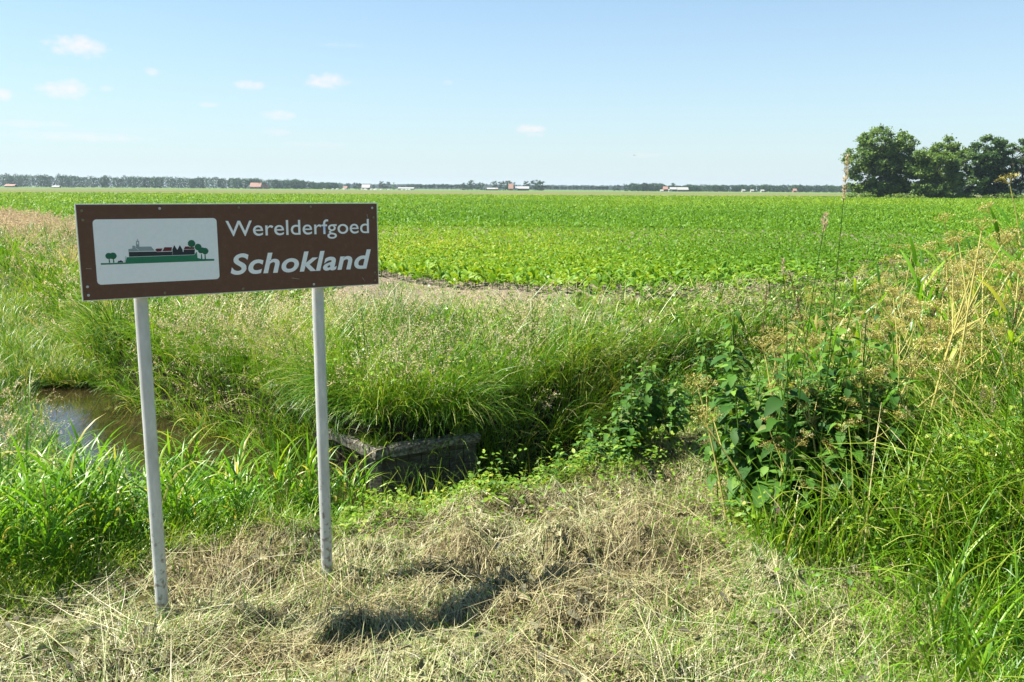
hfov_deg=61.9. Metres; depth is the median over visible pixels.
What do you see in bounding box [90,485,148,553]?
reed
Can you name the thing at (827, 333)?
nettle
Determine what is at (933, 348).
nettle
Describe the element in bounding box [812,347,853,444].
nettle
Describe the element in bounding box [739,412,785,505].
nettle
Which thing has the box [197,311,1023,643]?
herbs
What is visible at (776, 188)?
woodland
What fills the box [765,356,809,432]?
umbellifer
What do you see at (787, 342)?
nettle
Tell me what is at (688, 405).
nettle
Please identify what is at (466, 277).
crop plant
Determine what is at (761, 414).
nettle
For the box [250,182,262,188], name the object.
farmhouse
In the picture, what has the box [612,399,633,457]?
nettle
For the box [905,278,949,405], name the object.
dock plant
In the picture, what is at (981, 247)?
reed
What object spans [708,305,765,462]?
nettle
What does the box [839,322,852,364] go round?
reed
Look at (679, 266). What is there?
crop plant
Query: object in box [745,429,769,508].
nettle
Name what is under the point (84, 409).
water
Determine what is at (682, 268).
crop plant
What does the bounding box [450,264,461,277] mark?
crop plant
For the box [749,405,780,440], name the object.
nettle
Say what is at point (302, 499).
reed
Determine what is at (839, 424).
umbellifer
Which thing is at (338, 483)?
reed
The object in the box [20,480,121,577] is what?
reed
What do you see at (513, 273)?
crop plant
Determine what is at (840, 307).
reed
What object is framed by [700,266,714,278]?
crop plant
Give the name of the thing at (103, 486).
reed
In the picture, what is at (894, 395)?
nettle
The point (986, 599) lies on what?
fresh grass
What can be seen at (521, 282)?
crop plant
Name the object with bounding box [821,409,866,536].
nettle
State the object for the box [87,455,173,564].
reed
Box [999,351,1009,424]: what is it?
seed grass
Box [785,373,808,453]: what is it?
nettle
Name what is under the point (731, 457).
nettle
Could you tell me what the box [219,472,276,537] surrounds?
reed
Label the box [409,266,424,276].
crop plant
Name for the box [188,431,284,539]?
reed
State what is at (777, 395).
nettle
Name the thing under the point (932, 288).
reed
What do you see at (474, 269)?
crop plant
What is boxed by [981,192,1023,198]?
shrub
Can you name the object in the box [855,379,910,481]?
nettle
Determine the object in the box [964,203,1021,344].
reed
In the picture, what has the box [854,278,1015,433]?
umbellifer
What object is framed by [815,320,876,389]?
reed
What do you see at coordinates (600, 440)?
nettle
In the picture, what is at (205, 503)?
reed
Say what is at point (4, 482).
reed
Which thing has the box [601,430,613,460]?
nettle
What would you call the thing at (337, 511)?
reed
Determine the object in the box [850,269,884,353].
reed
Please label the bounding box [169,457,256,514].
reed
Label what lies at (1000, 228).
umbellifer
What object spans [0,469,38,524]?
reed
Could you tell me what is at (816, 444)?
nettle
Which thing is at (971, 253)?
umbellifer
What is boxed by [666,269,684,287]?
crop plant
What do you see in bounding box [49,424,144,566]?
reed
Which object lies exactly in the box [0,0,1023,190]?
sky
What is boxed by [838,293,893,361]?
umbellifer
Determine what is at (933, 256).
reed
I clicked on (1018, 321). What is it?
umbellifer
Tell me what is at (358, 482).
reed
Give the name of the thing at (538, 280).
crop plant
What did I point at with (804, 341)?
reed
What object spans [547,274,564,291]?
crop plant
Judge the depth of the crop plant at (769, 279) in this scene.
16.75 m
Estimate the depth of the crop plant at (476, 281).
14.87 m
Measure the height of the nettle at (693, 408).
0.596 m
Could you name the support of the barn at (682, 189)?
on the ground at (392, 428)
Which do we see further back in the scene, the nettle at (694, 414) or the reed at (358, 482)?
the nettle at (694, 414)
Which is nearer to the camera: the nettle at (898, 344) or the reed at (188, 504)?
the reed at (188, 504)
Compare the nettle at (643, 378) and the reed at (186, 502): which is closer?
the reed at (186, 502)
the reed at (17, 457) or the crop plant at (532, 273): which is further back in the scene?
the crop plant at (532, 273)
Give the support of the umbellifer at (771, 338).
on the ground at (392, 428)
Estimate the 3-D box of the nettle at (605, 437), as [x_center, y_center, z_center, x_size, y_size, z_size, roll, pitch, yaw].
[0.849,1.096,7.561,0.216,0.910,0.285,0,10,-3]
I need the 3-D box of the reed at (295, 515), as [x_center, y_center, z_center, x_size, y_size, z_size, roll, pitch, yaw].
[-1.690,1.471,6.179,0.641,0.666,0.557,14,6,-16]
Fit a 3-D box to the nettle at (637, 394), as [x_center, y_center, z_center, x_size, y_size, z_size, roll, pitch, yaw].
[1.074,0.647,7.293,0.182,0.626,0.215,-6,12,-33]
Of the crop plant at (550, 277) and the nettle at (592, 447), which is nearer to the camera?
the nettle at (592, 447)
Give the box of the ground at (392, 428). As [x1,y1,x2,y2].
[0,186,1023,681]
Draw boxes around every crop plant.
[379,262,387,277]
[392,265,402,279]
[396,264,405,280]
[403,269,411,280]
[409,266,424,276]
[415,264,428,281]
[424,259,434,269]
[426,273,438,282]
[428,263,445,286]
[444,272,458,287]
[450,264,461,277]
[459,269,477,288]
[467,266,479,285]
[470,273,481,288]
[470,277,482,289]
[473,264,484,277]
[481,272,493,285]
[484,267,494,283]
[486,273,501,288]
[488,265,507,287]
[499,273,512,288]
[503,274,515,288]
[508,268,521,286]
[512,275,524,283]
[513,266,522,284]
[514,278,525,289]
[520,274,535,290]
[523,269,537,282]
[526,276,541,289]
[533,280,543,293]
[546,273,557,289]
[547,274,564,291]
[563,275,573,292]
[564,267,571,277]
[565,267,577,276]
[571,276,577,291]
[577,275,591,289]
[579,280,591,291]
[587,267,597,279]
[591,286,601,292]
[592,273,607,288]
[602,281,615,291]
[605,268,620,278]
[605,270,619,289]
[610,277,621,293]
[617,275,631,286]
[628,272,644,293]
[629,279,643,291]
[634,273,649,284]
[634,279,647,296]
[647,266,658,274]
[650,272,667,282]
[658,282,670,295]
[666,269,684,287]
[672,264,684,274]
[673,262,686,274]
[673,273,690,291]
[682,269,694,278]
[682,278,696,295]
[697,275,710,288]
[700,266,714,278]
[709,272,725,284]
[715,261,727,270]
[723,268,735,277]
[737,267,749,276]
[737,277,749,287]
[746,261,760,278]
[752,272,766,284]
[763,270,778,288]
[769,270,782,287]
[775,276,786,288]
[780,263,793,274]
[788,278,798,287]
[791,260,802,267]
[799,259,810,268]
[804,265,819,281]
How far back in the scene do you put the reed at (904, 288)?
8.63 m
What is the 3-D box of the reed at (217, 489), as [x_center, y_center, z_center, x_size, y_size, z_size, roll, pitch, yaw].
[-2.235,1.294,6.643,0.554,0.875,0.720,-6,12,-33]
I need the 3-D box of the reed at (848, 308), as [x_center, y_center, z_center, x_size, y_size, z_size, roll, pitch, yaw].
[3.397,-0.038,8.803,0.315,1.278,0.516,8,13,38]
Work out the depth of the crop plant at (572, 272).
15.87 m
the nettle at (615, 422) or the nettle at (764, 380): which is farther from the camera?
the nettle at (615, 422)
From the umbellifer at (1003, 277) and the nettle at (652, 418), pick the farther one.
the umbellifer at (1003, 277)
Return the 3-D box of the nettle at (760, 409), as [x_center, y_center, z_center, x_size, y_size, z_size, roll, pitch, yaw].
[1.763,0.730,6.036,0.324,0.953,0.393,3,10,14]
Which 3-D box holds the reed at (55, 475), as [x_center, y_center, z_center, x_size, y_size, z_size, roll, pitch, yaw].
[-2.662,0.983,5.182,0.774,1.044,0.840,-2,10,-15]
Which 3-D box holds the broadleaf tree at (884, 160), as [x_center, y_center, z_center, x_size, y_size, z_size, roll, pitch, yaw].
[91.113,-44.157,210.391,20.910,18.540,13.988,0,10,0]
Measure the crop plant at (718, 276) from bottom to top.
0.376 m
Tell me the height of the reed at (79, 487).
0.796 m
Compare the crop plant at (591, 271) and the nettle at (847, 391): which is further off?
the crop plant at (591, 271)
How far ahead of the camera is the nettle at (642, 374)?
7.36 m
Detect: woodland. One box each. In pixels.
[0,173,342,188]
[326,183,669,189]
[629,182,700,191]
[683,184,1023,193]
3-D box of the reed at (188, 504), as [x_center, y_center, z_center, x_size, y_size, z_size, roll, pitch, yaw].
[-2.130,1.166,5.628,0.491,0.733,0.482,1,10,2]
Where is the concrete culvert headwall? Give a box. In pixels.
[328,427,480,504]
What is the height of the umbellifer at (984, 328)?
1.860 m
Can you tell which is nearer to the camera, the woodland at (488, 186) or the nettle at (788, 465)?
the nettle at (788, 465)
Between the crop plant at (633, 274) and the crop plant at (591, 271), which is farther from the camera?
the crop plant at (591, 271)
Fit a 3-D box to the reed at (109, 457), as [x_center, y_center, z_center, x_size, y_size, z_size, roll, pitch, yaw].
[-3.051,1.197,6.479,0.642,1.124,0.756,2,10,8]
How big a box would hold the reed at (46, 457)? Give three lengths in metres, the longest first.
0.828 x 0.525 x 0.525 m
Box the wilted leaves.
[0,451,1021,681]
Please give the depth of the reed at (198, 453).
7.13 m
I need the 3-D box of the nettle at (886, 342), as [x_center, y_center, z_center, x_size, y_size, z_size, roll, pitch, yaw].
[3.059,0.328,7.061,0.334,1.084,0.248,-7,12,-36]
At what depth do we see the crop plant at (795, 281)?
17.20 m
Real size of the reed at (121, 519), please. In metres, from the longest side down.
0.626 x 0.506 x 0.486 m
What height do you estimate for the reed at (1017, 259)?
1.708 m
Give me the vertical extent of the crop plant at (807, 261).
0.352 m
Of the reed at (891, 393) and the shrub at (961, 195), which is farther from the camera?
the shrub at (961, 195)
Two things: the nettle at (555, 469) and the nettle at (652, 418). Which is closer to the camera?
the nettle at (555, 469)
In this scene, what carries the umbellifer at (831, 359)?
on the ground at (392, 428)
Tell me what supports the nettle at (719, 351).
on the ground at (392, 428)
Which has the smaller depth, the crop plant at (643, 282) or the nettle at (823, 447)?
the nettle at (823, 447)
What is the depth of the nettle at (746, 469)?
5.60 m
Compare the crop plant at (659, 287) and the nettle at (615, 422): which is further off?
the crop plant at (659, 287)
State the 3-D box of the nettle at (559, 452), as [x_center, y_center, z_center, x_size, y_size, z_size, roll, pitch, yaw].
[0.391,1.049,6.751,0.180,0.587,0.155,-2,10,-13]
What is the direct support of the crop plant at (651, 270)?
on the ground at (392, 428)
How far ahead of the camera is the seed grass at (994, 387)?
4.74 m
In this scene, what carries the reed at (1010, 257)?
on the ground at (392, 428)
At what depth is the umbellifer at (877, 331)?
5.79 m
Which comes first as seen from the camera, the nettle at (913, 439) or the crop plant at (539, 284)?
the nettle at (913, 439)
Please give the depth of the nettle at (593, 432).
7.46 m
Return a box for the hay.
[0,414,1023,681]
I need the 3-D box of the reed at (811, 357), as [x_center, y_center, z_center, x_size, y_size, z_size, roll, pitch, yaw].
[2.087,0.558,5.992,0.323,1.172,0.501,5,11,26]
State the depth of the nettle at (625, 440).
6.96 m
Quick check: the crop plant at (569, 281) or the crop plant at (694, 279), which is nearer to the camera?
the crop plant at (569, 281)
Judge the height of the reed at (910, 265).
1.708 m
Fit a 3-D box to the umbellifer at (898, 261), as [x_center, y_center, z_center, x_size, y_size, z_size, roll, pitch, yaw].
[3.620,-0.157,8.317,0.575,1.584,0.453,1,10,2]
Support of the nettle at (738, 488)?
on the ground at (392, 428)
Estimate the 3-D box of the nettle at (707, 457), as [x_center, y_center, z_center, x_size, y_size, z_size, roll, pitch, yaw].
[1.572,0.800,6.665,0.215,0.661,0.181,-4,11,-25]
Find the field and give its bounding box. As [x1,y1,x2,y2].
[0,189,995,197]
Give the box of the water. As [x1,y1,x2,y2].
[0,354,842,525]
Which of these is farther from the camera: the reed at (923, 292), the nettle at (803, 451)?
the reed at (923, 292)
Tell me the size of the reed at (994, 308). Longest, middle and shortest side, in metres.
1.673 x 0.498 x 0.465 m
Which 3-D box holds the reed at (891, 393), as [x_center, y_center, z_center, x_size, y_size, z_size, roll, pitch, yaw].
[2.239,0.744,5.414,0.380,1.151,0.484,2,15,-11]
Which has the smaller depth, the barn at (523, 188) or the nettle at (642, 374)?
the nettle at (642, 374)
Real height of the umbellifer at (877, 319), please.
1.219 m
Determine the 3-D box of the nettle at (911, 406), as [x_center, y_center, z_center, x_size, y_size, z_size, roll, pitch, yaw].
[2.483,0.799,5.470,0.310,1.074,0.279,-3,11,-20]
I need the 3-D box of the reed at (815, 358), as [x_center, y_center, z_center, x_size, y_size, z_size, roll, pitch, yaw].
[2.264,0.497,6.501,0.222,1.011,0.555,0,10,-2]
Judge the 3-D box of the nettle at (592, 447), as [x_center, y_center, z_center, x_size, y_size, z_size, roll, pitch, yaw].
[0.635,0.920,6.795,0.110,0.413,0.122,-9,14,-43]
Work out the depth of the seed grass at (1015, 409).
5.03 m
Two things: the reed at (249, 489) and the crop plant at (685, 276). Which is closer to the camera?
the reed at (249, 489)
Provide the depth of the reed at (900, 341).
7.15 m
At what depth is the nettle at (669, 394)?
7.87 m
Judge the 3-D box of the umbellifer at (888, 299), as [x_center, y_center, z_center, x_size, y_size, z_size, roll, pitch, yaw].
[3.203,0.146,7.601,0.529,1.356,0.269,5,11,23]
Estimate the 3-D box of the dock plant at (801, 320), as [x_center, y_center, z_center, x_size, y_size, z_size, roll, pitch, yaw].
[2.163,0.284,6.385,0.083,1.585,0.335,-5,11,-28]
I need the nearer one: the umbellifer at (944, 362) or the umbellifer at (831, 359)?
the umbellifer at (944, 362)
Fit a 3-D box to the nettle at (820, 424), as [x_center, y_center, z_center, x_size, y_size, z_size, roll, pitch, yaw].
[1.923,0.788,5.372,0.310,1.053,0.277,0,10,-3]
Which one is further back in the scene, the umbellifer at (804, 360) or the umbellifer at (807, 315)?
the umbellifer at (807, 315)
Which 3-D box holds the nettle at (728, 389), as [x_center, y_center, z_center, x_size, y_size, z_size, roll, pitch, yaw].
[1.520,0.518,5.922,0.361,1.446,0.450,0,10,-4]
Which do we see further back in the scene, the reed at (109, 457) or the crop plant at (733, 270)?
the crop plant at (733, 270)
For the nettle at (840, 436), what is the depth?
5.15 m
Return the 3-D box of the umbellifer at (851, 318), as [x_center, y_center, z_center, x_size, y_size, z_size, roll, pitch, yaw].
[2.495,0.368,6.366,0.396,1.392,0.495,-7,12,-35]
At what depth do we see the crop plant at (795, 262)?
18.96 m
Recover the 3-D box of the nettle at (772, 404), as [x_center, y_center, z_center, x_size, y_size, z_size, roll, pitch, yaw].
[1.661,0.595,5.288,0.402,1.468,0.305,-1,10,-7]
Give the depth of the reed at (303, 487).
6.96 m
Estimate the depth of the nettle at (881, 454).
5.46 m
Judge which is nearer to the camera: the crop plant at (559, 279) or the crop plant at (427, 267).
the crop plant at (559, 279)
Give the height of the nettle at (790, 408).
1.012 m
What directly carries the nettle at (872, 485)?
on the ground at (392, 428)
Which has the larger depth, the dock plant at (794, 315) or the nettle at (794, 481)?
the dock plant at (794, 315)
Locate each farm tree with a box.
[379,181,384,188]
[468,180,476,189]
[495,182,501,189]
[529,180,536,189]
[534,180,542,190]
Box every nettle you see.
[533,457,544,483]
[549,437,570,473]
[549,453,562,479]
[569,424,588,470]
[572,444,583,476]
[578,411,607,460]
[580,440,591,464]
[581,420,606,459]
[583,433,599,459]
[588,436,601,466]
[593,427,607,457]
[597,439,610,467]
[601,416,612,462]
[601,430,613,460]
[604,402,625,460]
[608,430,621,469]
[609,359,639,437]
[611,401,629,460]
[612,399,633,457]
[613,400,634,444]
[615,412,645,464]
[619,406,636,462]
[621,357,644,454]
[627,388,651,454]
[628,382,647,430]
[630,405,647,436]
[632,355,653,425]
[632,361,666,433]
[632,362,657,417]
[633,357,664,434]
[645,366,664,418]
[645,380,669,439]
[651,372,673,445]
[659,362,688,449]
[660,363,685,446]
[664,384,687,441]
[666,377,684,427]
[668,364,689,426]
[669,388,687,428]
[676,378,692,424]
[685,372,704,427]
[687,392,697,429]
[688,392,701,424]
[689,336,713,404]
[691,353,709,421]
[693,325,717,418]
[697,415,720,481]
[698,380,730,505]
[699,310,761,509]
[705,331,729,392]
[706,340,722,392]
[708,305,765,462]
[709,331,726,399]
[714,332,741,391]
[714,355,724,394]
[714,376,748,475]
[715,344,754,507]
[720,413,756,523]
[722,409,768,524]
[723,386,771,515]
[729,437,752,515]
[735,375,784,513]
[737,381,769,491]
[739,344,762,384]
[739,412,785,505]
[743,345,798,506]
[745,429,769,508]
[746,321,814,537]
[747,343,771,393]
[747,372,793,451]
[747,409,783,476]
[748,355,772,411]
[748,384,776,461]
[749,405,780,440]
[753,360,788,463]
[755,422,812,530]
[758,353,776,389]
[759,414,805,489]
[760,495,784,527]
[763,382,811,538]
[766,361,796,418]
[767,339,804,419]
[768,433,815,530]
[770,419,817,514]
[774,320,806,386]
[775,362,801,450]
[778,392,816,467]
[783,498,806,544]
[785,348,810,398]
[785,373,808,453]
[787,455,829,532]
[788,368,856,536]
[789,331,854,510]
[790,377,828,524]
[793,364,825,448]
[794,367,856,531]
[794,387,849,519]
[799,362,841,528]
[800,439,823,527]
[803,382,845,447]
[804,323,852,443]
[804,328,844,399]
[806,303,870,420]
[808,346,873,526]
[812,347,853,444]
[813,414,868,528]
[814,349,855,444]
[814,411,873,536]
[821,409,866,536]
[826,413,866,529]
[829,393,863,531]
[837,314,885,447]
[838,428,871,519]
[839,406,874,535]
[840,341,882,537]
[849,314,892,422]
[849,363,879,514]
[852,309,872,361]
[854,329,925,519]
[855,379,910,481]
[857,338,891,429]
[863,441,904,541]
[866,399,919,522]
[869,439,893,525]
[871,317,893,374]
[871,376,910,522]
[876,302,901,362]
[881,386,925,471]
[884,398,922,480]
[896,319,908,371]
[904,409,923,474]
[904,426,961,538]
[908,403,946,508]
[914,310,939,392]
[916,307,950,391]
[968,338,1004,410]
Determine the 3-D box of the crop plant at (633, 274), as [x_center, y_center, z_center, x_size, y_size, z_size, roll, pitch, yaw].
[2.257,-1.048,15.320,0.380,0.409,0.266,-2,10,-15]
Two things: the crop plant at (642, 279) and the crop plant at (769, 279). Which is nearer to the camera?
the crop plant at (642, 279)
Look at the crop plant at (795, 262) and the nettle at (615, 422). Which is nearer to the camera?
the nettle at (615, 422)
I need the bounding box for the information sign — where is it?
[74,203,378,619]
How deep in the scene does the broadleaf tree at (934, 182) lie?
202.86 m
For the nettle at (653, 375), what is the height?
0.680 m
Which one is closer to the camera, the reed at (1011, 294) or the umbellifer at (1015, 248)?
the reed at (1011, 294)
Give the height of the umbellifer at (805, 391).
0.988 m
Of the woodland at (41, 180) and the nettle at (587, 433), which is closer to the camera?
the nettle at (587, 433)
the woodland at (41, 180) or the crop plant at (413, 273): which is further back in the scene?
the woodland at (41, 180)
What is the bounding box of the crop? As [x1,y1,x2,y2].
[0,191,1023,283]
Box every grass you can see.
[0,205,1023,467]
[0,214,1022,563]
[0,251,1023,681]
[766,258,806,540]
[784,212,829,554]
[806,153,850,538]
[902,405,940,465]
[950,389,986,485]
[963,386,1006,475]
[981,265,1023,452]
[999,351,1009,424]
[1000,388,1023,459]
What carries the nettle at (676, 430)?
on the ground at (392, 428)
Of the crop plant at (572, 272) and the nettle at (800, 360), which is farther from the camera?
the crop plant at (572, 272)
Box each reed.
[0,409,96,588]
[0,416,119,567]
[0,430,69,565]
[0,434,19,488]
[0,442,56,591]
[0,443,40,553]
[0,446,115,592]
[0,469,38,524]
[0,477,32,561]
[0,494,12,598]
[1,456,43,573]
[1,468,38,546]
[2,413,134,573]
[2,454,94,542]
[2,465,69,561]
[5,440,62,521]
[5,466,96,572]
[5,507,98,593]
[7,468,95,588]
[16,468,98,574]
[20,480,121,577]
[30,436,74,480]
[35,423,132,572]
[35,448,115,571]
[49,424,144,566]
[52,447,146,565]
[60,458,176,575]
[74,451,136,489]
[79,479,166,563]
[85,439,200,557]
[87,423,143,543]
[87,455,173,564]
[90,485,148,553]
[94,484,147,559]
[103,471,172,551]
[107,456,177,532]
[108,452,200,543]
[116,451,211,545]
[120,455,143,546]
[135,410,224,503]
[136,471,224,540]
[139,451,246,536]
[147,439,244,537]
[148,477,232,534]
[157,428,221,501]
[161,459,217,543]
[163,455,214,498]
[165,480,217,543]
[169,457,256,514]
[175,440,262,512]
[178,464,256,538]
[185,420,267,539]
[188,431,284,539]
[194,460,265,509]
[207,469,274,521]
[210,469,260,525]
[214,454,284,520]
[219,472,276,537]
[226,477,277,518]
[236,429,313,522]
[249,441,317,524]
[254,461,280,518]
[261,500,317,523]
[271,429,346,523]
[277,472,318,521]
[279,478,337,522]
[282,465,355,524]
[292,470,331,516]
[309,466,364,524]
[314,492,360,526]
[329,447,395,518]
[782,292,810,371]
[782,374,802,413]
[787,316,811,376]
[788,305,813,372]
[792,322,812,377]
[794,325,817,383]
[796,335,833,384]
[796,344,822,384]
[800,314,824,377]
[805,282,848,350]
[805,314,830,370]
[809,308,861,404]
[809,312,879,409]
[813,281,851,360]
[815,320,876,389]
[816,328,859,400]
[823,281,859,362]
[833,278,855,333]
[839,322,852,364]
[839,337,878,399]
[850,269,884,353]
[850,379,915,522]
[852,275,888,359]
[860,262,902,370]
[865,272,915,384]
[876,311,926,367]
[879,310,922,407]
[880,253,921,338]
[886,291,963,462]
[893,315,996,452]
[897,250,984,410]
[898,236,927,391]
[898,265,949,334]
[902,229,943,334]
[903,235,944,334]
[907,327,973,440]
[909,246,951,347]
[909,247,933,337]
[912,293,955,423]
[915,246,966,353]
[920,313,987,424]
[925,238,960,374]
[929,258,1004,395]
[934,290,990,381]
[942,234,1009,394]
[957,263,1005,357]
[957,277,1023,423]
[960,254,1005,320]
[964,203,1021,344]
[967,265,1023,377]
[967,275,1023,445]
[968,215,1020,326]
[969,232,1017,329]
[974,212,1005,323]
[977,249,1023,363]
[980,207,1012,365]
[982,239,1023,358]
[983,213,1023,327]
[1001,221,1023,319]
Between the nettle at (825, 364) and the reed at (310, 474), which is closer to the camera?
the nettle at (825, 364)
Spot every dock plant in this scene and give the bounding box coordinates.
[758,290,766,372]
[785,294,800,369]
[788,273,812,371]
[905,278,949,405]
[990,286,1023,438]
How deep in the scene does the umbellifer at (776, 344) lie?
5.63 m
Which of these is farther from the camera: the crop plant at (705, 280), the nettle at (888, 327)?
the crop plant at (705, 280)
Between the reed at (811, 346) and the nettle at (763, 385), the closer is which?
the nettle at (763, 385)
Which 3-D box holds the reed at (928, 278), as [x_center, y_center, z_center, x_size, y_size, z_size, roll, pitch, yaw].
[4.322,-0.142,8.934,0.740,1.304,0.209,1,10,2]
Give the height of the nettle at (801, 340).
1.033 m
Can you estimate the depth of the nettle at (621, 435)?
7.01 m
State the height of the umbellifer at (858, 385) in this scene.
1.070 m
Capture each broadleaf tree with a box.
[840,123,921,197]
[899,145,967,197]
[930,133,969,197]
[960,134,1016,196]
[999,138,1023,197]
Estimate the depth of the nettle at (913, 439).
5.50 m
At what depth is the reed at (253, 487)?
6.59 m
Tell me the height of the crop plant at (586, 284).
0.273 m
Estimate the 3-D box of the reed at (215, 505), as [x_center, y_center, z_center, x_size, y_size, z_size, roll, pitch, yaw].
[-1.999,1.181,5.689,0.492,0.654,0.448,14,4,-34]
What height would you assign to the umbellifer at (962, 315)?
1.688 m
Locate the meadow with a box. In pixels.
[0,186,1023,194]
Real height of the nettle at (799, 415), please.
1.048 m
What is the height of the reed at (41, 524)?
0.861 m
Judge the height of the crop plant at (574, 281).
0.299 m
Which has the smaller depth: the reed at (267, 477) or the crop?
the reed at (267, 477)
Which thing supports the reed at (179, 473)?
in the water
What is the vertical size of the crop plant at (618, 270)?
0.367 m
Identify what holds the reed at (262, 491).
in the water
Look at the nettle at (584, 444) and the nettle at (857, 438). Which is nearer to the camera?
the nettle at (857, 438)
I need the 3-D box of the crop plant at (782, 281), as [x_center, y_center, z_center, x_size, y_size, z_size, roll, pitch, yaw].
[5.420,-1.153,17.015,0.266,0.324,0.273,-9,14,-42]
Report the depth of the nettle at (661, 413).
7.21 m
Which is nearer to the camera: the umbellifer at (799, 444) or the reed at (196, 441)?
the umbellifer at (799, 444)
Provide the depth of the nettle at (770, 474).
5.61 m
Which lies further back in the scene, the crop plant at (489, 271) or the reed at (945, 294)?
the crop plant at (489, 271)
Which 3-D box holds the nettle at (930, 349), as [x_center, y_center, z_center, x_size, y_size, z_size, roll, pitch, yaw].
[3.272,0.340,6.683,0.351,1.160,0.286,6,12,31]
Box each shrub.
[842,191,874,197]
[884,193,934,197]
[932,191,985,197]
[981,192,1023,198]
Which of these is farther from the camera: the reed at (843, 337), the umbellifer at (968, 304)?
the reed at (843, 337)
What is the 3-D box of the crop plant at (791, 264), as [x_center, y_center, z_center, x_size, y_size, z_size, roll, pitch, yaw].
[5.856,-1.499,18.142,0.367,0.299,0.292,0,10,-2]
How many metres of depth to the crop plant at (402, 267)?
16.31 m
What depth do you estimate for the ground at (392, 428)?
6.03 m
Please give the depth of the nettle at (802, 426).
5.50 m
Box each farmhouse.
[4,184,17,186]
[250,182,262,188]
[361,184,370,189]
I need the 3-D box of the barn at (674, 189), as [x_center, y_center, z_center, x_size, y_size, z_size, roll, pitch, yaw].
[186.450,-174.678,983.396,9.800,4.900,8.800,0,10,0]
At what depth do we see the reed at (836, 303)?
8.27 m
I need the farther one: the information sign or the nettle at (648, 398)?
the nettle at (648, 398)
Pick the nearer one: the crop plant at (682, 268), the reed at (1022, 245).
the reed at (1022, 245)
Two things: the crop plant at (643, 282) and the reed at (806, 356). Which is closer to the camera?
the reed at (806, 356)
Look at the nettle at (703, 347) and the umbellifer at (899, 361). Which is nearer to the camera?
the umbellifer at (899, 361)
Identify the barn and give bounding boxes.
[515,186,528,190]
[669,187,676,191]
[677,187,688,191]
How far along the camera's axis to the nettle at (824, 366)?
5.40 m
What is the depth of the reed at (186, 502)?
5.46 m
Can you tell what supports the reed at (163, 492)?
on the ground at (392, 428)
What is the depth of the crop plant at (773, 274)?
16.91 m
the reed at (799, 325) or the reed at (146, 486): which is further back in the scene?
the reed at (799, 325)
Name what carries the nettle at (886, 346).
on the ground at (392, 428)
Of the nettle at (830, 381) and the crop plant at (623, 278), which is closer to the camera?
the nettle at (830, 381)
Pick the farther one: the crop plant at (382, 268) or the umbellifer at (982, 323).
the crop plant at (382, 268)
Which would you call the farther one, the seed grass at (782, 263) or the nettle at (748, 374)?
the nettle at (748, 374)
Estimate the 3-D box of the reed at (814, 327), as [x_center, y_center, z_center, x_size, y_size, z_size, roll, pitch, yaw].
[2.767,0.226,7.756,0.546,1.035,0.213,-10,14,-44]
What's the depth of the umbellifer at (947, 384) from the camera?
5.50 m
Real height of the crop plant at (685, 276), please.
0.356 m
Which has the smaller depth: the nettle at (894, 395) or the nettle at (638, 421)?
the nettle at (894, 395)
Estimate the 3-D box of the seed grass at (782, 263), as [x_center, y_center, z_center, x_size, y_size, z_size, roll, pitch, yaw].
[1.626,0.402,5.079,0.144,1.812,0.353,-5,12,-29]
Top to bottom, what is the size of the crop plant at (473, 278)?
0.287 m
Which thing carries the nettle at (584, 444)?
on the ground at (392, 428)
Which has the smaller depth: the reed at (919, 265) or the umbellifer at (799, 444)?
the umbellifer at (799, 444)
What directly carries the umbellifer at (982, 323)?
on the ground at (392, 428)
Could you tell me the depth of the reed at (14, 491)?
5.05 m
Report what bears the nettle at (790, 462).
on the ground at (392, 428)
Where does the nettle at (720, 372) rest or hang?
on the ground at (392, 428)
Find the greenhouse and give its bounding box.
[398,187,414,189]
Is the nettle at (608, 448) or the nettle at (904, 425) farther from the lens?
the nettle at (608, 448)
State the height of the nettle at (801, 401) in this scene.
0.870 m
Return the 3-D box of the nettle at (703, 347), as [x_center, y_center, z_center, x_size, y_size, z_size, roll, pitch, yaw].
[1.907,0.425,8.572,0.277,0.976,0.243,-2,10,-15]
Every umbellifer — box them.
[680,373,728,530]
[687,403,770,521]
[749,327,800,522]
[750,334,800,523]
[759,416,813,530]
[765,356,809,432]
[768,316,799,385]
[783,377,828,544]
[785,321,822,359]
[787,286,825,350]
[791,292,865,368]
[791,330,1021,517]
[794,348,833,376]
[797,397,863,534]
[800,300,845,350]
[809,334,868,381]
[820,298,877,399]
[826,406,908,542]
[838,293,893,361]
[844,310,894,428]
[845,368,893,492]
[848,283,906,350]
[851,318,919,387]
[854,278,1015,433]
[855,243,917,374]
[860,253,971,419]
[860,294,908,349]
[861,243,940,353]
[861,286,944,531]
[874,262,1000,463]
[903,254,1006,519]
[906,250,1002,421]
[908,277,979,406]
[915,322,1021,444]
[919,212,1000,324]
[939,216,1019,503]
[940,235,996,395]
[943,248,1022,424]
[945,269,1023,378]
[973,172,1023,289]
[975,261,1023,433]
[976,234,1023,343]
[979,264,1023,405]
[980,325,1023,408]
[981,257,1015,329]
[1003,229,1023,307]
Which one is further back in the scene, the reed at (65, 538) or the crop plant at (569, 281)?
the crop plant at (569, 281)
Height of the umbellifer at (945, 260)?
1.788 m
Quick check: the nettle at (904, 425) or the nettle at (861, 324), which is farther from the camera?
the nettle at (861, 324)
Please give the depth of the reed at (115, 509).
5.11 m
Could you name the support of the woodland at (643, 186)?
on the ground at (392, 428)

